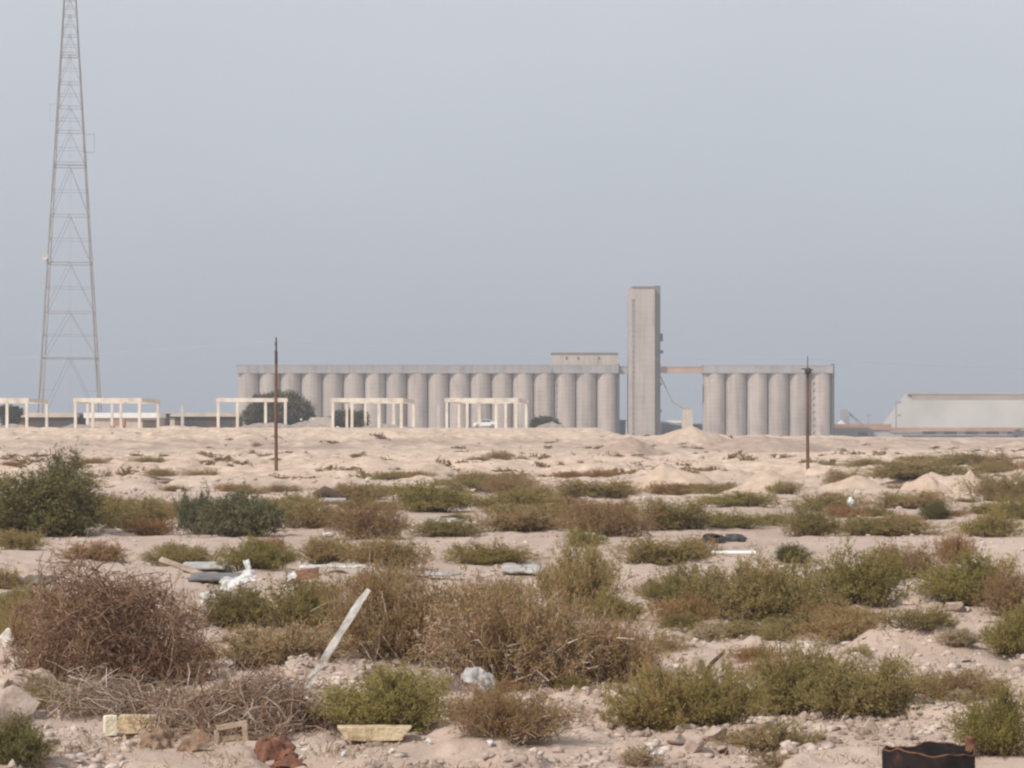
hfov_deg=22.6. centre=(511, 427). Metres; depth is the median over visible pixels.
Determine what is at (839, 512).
desert shrub
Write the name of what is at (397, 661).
stone
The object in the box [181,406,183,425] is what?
concrete post
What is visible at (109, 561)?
dead branch
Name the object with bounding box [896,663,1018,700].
desert shrub
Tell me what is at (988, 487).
desert shrub
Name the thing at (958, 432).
door
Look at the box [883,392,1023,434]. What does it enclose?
grain warehouse
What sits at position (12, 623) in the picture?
desert shrub
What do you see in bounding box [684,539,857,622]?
desert shrub
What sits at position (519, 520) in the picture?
desert shrub
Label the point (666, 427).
shed
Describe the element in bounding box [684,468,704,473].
desert shrub
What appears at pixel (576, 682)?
grass tuft
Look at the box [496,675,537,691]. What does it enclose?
desert shrub
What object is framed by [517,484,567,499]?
desert shrub
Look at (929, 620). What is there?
desert shrub
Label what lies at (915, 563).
desert shrub
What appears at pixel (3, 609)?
desert shrub
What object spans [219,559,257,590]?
plastic bag
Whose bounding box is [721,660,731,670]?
stone
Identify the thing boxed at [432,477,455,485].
desert shrub
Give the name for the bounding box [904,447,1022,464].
desert shrub
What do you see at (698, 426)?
shed
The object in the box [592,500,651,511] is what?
desert shrub
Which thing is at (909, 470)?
desert shrub
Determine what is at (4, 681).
stone
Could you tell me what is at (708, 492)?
desert shrub
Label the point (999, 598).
desert shrub
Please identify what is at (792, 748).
stone
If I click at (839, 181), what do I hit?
sky
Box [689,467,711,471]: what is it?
desert shrub
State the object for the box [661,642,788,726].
desert shrub
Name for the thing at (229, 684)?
desert shrub
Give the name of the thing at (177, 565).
wood strip
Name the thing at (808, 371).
utility pole
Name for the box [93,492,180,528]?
desert shrub
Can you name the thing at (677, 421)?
shed
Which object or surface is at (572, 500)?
desert shrub
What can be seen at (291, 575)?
plastic scrap
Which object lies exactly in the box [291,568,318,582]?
rusty sheet
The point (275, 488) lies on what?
desert shrub
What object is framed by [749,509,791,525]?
desert shrub
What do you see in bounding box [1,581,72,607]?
desert shrub
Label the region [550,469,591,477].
desert shrub
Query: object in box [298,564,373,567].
flat board
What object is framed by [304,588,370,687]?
plank
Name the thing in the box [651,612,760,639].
desert shrub
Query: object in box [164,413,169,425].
shed
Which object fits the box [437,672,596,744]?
desert shrub
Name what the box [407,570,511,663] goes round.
desert shrub
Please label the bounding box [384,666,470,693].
desert shrub
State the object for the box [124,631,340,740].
dead bush
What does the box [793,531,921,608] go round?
desert shrub
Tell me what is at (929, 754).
oil drum
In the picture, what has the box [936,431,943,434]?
door
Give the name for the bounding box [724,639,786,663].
desert shrub
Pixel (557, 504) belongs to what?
desert shrub
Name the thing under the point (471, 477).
desert shrub
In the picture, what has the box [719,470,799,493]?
sand heap
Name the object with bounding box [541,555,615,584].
desert shrub
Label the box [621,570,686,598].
desert shrub
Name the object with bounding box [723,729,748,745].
grass tuft
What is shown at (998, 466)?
desert shrub
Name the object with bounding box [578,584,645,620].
desert shrub
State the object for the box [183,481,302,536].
tamarisk bush
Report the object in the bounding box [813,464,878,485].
desert shrub
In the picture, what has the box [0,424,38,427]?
rubble heap
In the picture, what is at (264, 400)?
concrete skeleton
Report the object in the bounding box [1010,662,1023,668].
desert shrub
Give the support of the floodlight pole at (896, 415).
on the ground at (410, 449)
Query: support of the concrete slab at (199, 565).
on the ground at (410, 449)
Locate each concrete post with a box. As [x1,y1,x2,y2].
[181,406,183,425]
[437,404,439,427]
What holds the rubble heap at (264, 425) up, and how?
on the ground at (410, 449)
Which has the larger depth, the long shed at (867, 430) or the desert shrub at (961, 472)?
the long shed at (867, 430)
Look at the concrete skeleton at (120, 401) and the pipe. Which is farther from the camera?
the concrete skeleton at (120, 401)
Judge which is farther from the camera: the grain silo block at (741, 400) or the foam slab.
the grain silo block at (741, 400)
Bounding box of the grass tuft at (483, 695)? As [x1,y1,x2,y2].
[466,689,506,702]
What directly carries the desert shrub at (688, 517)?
on the ground at (410, 449)
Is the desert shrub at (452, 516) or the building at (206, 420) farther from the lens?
the building at (206, 420)
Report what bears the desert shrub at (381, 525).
on the ground at (410, 449)
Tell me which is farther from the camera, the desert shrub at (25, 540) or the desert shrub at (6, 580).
the desert shrub at (25, 540)
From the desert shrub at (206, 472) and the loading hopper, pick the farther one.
the loading hopper
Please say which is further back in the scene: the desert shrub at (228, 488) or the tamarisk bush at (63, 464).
the desert shrub at (228, 488)
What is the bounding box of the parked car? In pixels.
[473,419,494,427]
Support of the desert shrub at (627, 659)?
on the ground at (410, 449)
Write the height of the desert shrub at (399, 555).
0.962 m
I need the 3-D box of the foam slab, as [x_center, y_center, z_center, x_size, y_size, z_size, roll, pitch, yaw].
[-1.306,2.901,24.308,0.701,0.134,0.220,0,0,-2]
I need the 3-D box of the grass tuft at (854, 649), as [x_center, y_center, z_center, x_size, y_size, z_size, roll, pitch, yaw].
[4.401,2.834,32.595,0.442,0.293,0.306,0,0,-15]
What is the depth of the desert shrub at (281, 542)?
61.68 m
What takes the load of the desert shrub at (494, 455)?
on the ground at (410, 449)
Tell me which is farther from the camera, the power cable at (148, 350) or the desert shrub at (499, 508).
the power cable at (148, 350)
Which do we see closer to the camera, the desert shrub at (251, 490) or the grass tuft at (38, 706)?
the grass tuft at (38, 706)
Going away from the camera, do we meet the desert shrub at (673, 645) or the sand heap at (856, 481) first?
the desert shrub at (673, 645)
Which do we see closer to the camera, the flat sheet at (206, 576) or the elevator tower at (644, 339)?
the flat sheet at (206, 576)
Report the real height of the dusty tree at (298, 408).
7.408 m
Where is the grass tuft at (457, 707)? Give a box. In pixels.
[441,698,489,719]
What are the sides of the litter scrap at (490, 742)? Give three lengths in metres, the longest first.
0.072 x 0.068 x 0.067 m
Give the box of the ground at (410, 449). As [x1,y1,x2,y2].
[0,425,1023,767]
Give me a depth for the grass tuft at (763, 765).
22.31 m
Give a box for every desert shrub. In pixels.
[0,526,56,550]
[0,559,37,589]
[0,576,56,612]
[0,586,70,622]
[0,593,29,619]
[0,604,37,625]
[0,607,58,645]
[0,612,42,642]
[0,696,43,725]
[1,475,27,486]
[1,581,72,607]
[3,460,23,466]
[25,676,90,709]
[50,538,133,562]
[62,456,113,464]
[81,477,108,485]
[89,495,141,511]
[92,491,126,502]
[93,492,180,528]
[118,511,179,535]
[123,453,167,462]
[134,537,228,565]
[136,466,184,476]
[150,542,188,553]
[154,483,194,491]
[160,503,179,518]
[178,576,291,629]
[179,467,223,475]
[183,639,225,663]
[195,616,370,670]
[205,676,278,694]
[207,529,301,571]
[210,480,257,491]
[236,485,272,493]
[244,535,295,550]
[253,557,360,628]
[257,489,353,528]
[259,482,308,492]
[259,490,318,505]
[272,497,317,509]
[276,474,302,478]
[279,498,318,507]
[284,653,459,735]
[286,531,365,563]
[303,536,491,667]
[310,478,394,499]
[318,488,419,539]
[320,499,347,504]
[327,526,441,568]
[333,494,388,509]
[338,572,424,598]
[348,453,361,456]
[356,558,429,583]
[357,658,433,686]
[359,469,417,479]
[361,499,404,510]
[367,483,406,493]
[384,475,493,512]
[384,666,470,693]
[393,554,662,688]
[395,470,437,476]
[399,512,501,537]
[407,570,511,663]
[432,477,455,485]
[432,536,549,565]
[437,468,557,488]
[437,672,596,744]
[440,511,470,518]
[442,485,473,491]
[446,574,532,612]
[447,471,494,481]
[455,468,489,480]
[457,495,570,532]
[461,456,493,460]
[464,575,534,596]
[467,480,565,511]
[474,470,545,492]
[480,449,515,458]
[481,503,527,513]
[490,575,530,592]
[491,546,528,563]
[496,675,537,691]
[514,456,530,459]
[515,591,585,631]
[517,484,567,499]
[520,498,573,513]
[527,476,654,498]
[528,513,635,613]
[537,488,678,536]
[540,603,613,675]
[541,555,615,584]
[549,495,587,504]
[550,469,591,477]
[559,599,673,683]
[561,524,613,547]
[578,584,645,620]
[580,467,621,476]
[589,644,717,732]
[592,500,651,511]
[600,533,727,565]
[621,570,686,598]
[623,494,727,530]
[633,544,752,614]
[638,480,691,494]
[639,587,732,622]
[647,627,704,651]
[649,610,714,629]
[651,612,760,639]
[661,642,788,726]
[670,482,701,491]
[676,530,729,556]
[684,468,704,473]
[684,481,741,492]
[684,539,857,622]
[686,489,726,494]
[687,488,785,507]
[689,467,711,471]
[699,508,779,528]
[706,714,826,754]
[719,607,847,637]
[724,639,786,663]
[727,617,882,718]
[735,653,809,676]
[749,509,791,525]
[755,618,802,641]
[761,477,807,493]
[769,454,788,457]
[769,493,846,536]
[782,594,838,617]
[785,487,880,510]
[786,647,947,721]
[788,606,896,643]
[789,593,892,624]
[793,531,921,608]
[813,458,842,465]
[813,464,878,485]
[820,491,840,495]
[824,505,876,517]
[824,510,964,536]
[828,605,872,625]
[842,455,881,466]
[842,457,1002,479]
[848,534,960,579]
[853,502,895,516]
[862,488,966,508]
[863,596,966,632]
[880,509,926,523]
[882,457,949,479]
[885,481,903,488]
[892,456,909,459]
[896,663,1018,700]
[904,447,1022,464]
[905,540,1022,606]
[930,521,978,563]
[933,466,990,478]
[935,670,1023,759]
[947,509,972,516]
[949,464,1023,500]
[955,497,980,502]
[955,503,1023,537]
[960,498,1003,513]
[964,452,1023,470]
[967,458,1015,473]
[968,550,1023,616]
[975,588,1023,658]
[984,490,1019,501]
[986,492,1023,519]
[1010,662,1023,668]
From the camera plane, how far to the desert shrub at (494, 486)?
116.73 m
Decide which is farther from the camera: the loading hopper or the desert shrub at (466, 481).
the loading hopper
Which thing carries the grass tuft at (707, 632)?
on the ground at (410, 449)
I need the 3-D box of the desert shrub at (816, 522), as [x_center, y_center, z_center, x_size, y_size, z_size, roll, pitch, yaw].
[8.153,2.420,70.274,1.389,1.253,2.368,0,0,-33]
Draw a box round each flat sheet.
[16,575,63,583]
[188,573,241,580]
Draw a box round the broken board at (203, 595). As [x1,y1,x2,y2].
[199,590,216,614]
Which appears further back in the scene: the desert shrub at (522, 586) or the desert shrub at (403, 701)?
the desert shrub at (522, 586)
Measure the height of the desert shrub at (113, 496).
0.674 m
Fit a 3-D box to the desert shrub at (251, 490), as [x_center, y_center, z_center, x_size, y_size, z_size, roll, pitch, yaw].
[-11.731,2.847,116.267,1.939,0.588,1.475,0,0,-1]
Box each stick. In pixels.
[707,652,722,671]
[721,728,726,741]
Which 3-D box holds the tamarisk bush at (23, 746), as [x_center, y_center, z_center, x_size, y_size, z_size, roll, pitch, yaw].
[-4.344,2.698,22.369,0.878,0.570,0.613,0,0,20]
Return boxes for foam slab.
[337,725,410,740]
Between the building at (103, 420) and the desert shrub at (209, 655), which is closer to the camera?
the desert shrub at (209, 655)
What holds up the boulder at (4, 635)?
on the ground at (410, 449)
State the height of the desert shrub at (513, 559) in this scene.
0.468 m
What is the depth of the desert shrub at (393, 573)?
47.87 m
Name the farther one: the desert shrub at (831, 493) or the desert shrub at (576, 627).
the desert shrub at (831, 493)
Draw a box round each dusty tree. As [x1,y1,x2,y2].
[0,404,23,424]
[241,389,316,425]
[329,408,370,427]
[528,412,560,427]
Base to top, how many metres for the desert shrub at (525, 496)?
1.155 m
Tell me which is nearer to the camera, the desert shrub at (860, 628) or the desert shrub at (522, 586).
the desert shrub at (860, 628)
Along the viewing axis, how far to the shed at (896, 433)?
930.00 m
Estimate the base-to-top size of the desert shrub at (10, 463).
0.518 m
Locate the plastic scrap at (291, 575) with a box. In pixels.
[286,571,296,583]
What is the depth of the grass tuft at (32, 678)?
27.81 m
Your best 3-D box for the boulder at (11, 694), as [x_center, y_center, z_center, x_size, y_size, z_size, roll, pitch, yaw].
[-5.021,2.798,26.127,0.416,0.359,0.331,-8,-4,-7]
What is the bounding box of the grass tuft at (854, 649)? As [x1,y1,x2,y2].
[842,638,873,657]
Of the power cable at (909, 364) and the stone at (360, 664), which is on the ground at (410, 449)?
the stone at (360, 664)
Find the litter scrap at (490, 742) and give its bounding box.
[486,739,493,746]
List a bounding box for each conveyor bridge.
[620,366,627,373]
[660,366,703,372]
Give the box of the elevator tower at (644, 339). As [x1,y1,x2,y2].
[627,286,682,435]
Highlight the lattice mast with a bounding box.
[37,0,101,412]
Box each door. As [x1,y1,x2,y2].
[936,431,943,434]
[957,431,964,434]
[978,431,985,434]
[999,431,1006,434]
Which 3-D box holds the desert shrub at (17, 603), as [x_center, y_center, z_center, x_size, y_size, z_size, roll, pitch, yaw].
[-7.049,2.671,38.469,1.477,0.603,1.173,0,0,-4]
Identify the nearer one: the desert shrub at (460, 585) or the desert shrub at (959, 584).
the desert shrub at (460, 585)
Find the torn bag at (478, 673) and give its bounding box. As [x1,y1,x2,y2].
[460,666,497,690]
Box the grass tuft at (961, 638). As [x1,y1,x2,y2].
[931,626,980,647]
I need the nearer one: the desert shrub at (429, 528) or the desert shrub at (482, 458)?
the desert shrub at (429, 528)
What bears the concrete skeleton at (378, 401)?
on the ground at (410, 449)
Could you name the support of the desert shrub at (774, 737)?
on the ground at (410, 449)
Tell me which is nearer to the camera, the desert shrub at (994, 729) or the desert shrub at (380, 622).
the desert shrub at (994, 729)
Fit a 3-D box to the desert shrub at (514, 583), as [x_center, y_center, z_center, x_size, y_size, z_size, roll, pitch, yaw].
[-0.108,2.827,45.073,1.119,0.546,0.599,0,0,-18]
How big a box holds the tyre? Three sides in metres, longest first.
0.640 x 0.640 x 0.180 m
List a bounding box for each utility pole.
[274,337,277,470]
[801,356,812,469]
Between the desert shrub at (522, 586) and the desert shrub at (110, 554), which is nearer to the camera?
the desert shrub at (522, 586)
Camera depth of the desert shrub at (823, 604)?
38.65 m
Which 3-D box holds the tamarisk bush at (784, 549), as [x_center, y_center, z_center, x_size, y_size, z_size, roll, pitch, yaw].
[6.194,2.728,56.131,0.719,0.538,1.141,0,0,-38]
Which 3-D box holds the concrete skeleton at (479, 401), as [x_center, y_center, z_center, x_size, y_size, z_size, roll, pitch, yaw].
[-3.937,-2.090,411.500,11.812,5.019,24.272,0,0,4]
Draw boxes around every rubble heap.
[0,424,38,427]
[61,424,99,427]
[241,423,294,427]
[290,421,328,427]
[353,423,414,427]
[536,421,565,427]
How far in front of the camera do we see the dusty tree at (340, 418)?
450.65 m
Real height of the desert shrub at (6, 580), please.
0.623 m
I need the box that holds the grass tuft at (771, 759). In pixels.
[744,747,793,767]
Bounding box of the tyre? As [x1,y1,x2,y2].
[702,533,725,543]
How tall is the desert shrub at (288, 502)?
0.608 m
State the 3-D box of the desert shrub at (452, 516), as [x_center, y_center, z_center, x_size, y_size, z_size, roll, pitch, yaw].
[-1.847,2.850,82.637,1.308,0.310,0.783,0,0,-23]
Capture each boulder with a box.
[0,628,13,646]
[0,685,39,718]
[253,734,306,767]
[341,668,358,679]
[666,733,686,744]
[684,733,704,753]
[687,658,703,671]
[703,726,727,740]
[709,743,727,751]
[803,643,813,654]
[863,718,878,730]
[943,602,963,610]
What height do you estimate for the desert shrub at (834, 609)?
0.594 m
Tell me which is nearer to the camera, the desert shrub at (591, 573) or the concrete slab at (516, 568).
the desert shrub at (591, 573)
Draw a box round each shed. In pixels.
[79,415,85,424]
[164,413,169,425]
[620,420,625,434]
[660,421,681,434]
[667,420,681,423]
[693,424,701,429]
[834,424,890,436]
[888,431,920,436]
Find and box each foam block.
[103,714,116,735]
[118,714,158,733]
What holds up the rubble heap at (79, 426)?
on the ground at (410, 449)
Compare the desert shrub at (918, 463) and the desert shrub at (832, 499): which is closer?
the desert shrub at (832, 499)
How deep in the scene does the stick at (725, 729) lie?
24.57 m
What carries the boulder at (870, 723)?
on the ground at (410, 449)
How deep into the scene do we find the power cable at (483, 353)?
163.17 m
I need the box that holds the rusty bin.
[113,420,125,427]
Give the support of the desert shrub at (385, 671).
on the ground at (410, 449)
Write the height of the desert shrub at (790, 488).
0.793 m
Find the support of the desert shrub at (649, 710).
on the ground at (410, 449)
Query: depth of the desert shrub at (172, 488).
120.88 m
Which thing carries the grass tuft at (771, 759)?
on the ground at (410, 449)
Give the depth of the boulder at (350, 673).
29.73 m
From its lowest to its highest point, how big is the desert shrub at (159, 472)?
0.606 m
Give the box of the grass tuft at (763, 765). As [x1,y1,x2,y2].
[751,763,775,767]
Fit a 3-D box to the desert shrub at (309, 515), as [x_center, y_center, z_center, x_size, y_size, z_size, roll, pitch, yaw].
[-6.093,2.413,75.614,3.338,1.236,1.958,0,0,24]
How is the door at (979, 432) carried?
in the grain warehouse
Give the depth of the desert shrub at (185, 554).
55.33 m
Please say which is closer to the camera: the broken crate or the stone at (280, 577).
the broken crate
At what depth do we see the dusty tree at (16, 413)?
468.92 m
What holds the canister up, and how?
on the ground at (410, 449)
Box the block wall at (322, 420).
[309,417,330,426]
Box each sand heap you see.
[587,436,669,455]
[628,464,716,493]
[656,426,728,443]
[704,435,831,452]
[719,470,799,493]
[818,475,886,488]
[900,473,953,493]
[948,470,980,492]
[996,470,1023,491]
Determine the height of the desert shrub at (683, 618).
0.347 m
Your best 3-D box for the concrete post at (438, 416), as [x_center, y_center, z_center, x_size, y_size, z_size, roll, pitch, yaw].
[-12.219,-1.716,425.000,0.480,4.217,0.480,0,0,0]
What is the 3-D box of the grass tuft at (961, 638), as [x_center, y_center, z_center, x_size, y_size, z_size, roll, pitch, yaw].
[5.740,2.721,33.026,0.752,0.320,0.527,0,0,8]
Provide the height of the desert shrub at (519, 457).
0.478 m
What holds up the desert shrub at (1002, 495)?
on the ground at (410, 449)
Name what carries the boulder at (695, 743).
on the ground at (410, 449)
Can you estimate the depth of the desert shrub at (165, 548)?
59.90 m
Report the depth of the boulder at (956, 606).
38.97 m
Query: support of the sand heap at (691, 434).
on the ground at (410, 449)
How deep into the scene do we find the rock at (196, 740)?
23.33 m
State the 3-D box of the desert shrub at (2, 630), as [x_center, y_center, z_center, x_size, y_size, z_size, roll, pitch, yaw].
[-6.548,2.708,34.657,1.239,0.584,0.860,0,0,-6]
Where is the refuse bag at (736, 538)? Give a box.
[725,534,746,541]
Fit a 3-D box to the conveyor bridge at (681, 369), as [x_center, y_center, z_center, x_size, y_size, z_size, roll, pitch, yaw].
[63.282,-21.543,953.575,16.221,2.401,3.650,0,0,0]
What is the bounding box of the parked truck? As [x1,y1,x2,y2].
[1013,429,1023,437]
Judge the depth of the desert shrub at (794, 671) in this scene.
26.54 m
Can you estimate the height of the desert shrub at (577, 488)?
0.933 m
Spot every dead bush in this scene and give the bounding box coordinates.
[0,530,241,688]
[20,660,210,722]
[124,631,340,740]
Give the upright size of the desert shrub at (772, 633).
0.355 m
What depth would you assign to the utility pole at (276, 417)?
161.55 m
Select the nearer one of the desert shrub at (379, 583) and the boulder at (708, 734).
the boulder at (708, 734)
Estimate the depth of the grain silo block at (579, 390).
950.46 m
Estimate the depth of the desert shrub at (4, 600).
39.01 m
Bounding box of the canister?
[846,497,854,506]
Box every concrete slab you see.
[183,561,228,569]
[360,572,460,575]
[500,564,541,573]
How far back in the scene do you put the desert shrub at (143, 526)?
71.78 m
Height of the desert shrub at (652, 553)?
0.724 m
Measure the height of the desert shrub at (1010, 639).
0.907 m
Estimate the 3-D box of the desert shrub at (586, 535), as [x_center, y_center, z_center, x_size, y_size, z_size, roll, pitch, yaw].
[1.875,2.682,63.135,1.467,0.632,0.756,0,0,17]
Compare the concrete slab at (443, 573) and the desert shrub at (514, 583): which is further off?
the concrete slab at (443, 573)
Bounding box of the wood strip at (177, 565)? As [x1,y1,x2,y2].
[159,556,205,573]
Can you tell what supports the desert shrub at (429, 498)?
on the ground at (410, 449)
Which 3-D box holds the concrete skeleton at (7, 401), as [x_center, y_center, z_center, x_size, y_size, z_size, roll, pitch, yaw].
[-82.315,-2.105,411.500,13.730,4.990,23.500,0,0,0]
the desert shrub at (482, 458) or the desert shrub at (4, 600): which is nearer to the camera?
the desert shrub at (4, 600)
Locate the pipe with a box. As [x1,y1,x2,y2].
[711,551,755,554]
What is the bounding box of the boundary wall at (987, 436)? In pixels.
[902,435,1023,437]
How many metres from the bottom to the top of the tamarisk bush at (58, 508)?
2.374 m
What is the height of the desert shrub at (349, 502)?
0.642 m
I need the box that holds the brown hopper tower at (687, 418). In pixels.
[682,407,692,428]
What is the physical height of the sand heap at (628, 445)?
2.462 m
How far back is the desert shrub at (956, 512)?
86.40 m
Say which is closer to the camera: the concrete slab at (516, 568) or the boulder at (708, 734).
the boulder at (708, 734)
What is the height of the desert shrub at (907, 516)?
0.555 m
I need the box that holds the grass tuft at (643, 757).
[609,741,666,767]
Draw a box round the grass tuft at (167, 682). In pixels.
[146,675,184,686]
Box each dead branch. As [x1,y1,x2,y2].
[79,559,124,585]
[718,577,732,621]
[778,622,793,639]
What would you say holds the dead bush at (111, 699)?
on the ground at (410, 449)
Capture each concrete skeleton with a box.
[0,398,48,427]
[73,398,159,427]
[216,398,287,427]
[330,398,415,427]
[444,398,527,427]
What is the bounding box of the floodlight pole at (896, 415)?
[895,401,900,430]
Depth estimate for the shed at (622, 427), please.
960.00 m
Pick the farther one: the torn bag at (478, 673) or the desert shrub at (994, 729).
the torn bag at (478, 673)
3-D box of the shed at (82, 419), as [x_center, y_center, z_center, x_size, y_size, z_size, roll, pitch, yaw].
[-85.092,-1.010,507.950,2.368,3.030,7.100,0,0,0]
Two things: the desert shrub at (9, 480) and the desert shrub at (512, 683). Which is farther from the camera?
the desert shrub at (9, 480)
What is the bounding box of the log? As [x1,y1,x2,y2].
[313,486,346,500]
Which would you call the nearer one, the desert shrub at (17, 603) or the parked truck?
the desert shrub at (17, 603)
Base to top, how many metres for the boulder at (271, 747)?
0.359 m
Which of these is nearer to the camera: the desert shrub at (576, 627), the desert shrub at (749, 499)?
the desert shrub at (576, 627)
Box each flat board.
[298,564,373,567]
[320,498,346,501]
[432,518,457,522]
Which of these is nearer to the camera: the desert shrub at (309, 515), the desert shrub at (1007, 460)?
the desert shrub at (309, 515)
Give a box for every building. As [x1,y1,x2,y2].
[19,413,83,427]
[84,413,165,427]
[169,413,242,427]
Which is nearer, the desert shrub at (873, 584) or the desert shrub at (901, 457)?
the desert shrub at (873, 584)
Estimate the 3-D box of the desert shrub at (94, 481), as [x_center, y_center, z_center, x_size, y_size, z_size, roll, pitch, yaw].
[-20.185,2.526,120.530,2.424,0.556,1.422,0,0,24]
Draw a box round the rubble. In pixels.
[0,432,1023,767]
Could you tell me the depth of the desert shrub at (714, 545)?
58.00 m
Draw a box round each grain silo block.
[236,353,619,433]
[701,364,833,435]
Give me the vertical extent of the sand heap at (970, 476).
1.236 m
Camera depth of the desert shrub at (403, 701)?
24.84 m
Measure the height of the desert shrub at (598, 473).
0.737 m
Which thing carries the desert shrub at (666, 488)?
on the ground at (410, 449)
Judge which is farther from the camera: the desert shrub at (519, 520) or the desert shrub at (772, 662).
the desert shrub at (519, 520)
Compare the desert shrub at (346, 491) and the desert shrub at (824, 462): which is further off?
the desert shrub at (824, 462)
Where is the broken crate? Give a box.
[214,720,247,743]
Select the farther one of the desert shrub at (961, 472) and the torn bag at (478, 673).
the desert shrub at (961, 472)
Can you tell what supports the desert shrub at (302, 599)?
on the ground at (410, 449)
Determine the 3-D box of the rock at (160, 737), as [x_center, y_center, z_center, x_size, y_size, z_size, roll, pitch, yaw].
[-3.264,2.876,23.563,0.355,0.162,0.272,6,42,0]
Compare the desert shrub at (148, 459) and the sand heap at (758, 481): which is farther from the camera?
the desert shrub at (148, 459)
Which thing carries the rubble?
on the ground at (410, 449)
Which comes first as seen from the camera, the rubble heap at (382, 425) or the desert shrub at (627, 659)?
the desert shrub at (627, 659)
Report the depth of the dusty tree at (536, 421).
469.06 m
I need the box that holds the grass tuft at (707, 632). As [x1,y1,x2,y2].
[684,619,727,641]
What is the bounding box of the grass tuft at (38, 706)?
[31,693,51,709]
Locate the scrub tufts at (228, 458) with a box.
[0,428,1023,479]
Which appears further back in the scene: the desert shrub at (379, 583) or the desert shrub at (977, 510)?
the desert shrub at (977, 510)
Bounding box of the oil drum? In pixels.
[882,736,976,767]
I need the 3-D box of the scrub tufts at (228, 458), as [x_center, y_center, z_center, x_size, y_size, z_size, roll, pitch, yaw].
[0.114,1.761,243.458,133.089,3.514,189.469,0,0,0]
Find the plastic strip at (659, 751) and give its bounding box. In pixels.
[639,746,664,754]
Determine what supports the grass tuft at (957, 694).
on the ground at (410, 449)
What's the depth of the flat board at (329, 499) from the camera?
102.06 m
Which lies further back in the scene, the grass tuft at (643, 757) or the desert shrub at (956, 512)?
the desert shrub at (956, 512)
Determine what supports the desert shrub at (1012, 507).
on the ground at (410, 449)
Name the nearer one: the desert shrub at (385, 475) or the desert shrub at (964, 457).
the desert shrub at (385, 475)
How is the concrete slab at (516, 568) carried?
on the ground at (410, 449)
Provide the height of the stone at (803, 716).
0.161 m
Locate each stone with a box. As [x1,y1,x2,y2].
[0,674,9,688]
[276,575,288,584]
[323,531,333,537]
[358,661,366,669]
[391,659,400,664]
[593,689,601,696]
[673,725,683,732]
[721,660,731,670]
[786,743,799,754]
[797,711,806,722]
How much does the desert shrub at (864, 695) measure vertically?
0.773 m
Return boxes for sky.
[0,0,1023,428]
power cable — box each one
[16,341,274,357]
[278,341,663,358]
[812,359,1014,368]
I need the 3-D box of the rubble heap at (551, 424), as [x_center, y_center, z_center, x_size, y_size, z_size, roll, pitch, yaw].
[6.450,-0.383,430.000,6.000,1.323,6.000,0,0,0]
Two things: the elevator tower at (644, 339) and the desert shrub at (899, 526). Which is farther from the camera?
the elevator tower at (644, 339)
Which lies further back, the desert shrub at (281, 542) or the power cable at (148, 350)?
the power cable at (148, 350)
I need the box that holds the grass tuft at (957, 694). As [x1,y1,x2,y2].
[943,688,980,703]
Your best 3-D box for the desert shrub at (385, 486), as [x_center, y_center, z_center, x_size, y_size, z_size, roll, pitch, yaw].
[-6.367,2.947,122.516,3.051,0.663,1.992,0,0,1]
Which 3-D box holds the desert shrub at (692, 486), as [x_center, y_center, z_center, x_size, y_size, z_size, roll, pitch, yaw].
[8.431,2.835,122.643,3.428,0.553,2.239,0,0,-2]
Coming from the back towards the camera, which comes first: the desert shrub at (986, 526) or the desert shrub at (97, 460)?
the desert shrub at (97, 460)
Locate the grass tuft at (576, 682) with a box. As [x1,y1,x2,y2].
[553,668,601,689]
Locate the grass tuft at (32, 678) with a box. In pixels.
[9,667,61,694]
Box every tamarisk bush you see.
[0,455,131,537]
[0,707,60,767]
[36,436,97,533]
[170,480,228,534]
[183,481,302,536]
[769,541,814,562]
[916,498,954,519]
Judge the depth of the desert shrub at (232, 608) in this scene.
37.59 m
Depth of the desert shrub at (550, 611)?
36.53 m
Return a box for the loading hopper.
[838,409,862,423]
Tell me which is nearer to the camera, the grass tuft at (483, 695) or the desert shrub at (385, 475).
the grass tuft at (483, 695)
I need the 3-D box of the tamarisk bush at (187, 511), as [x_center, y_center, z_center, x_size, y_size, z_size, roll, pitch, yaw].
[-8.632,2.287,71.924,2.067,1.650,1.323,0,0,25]
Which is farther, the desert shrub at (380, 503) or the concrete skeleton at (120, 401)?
the concrete skeleton at (120, 401)
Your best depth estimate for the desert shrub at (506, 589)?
40.15 m
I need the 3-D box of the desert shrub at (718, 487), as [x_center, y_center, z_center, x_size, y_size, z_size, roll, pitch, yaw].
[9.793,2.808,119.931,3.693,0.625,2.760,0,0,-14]
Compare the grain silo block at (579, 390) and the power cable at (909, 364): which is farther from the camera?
the grain silo block at (579, 390)

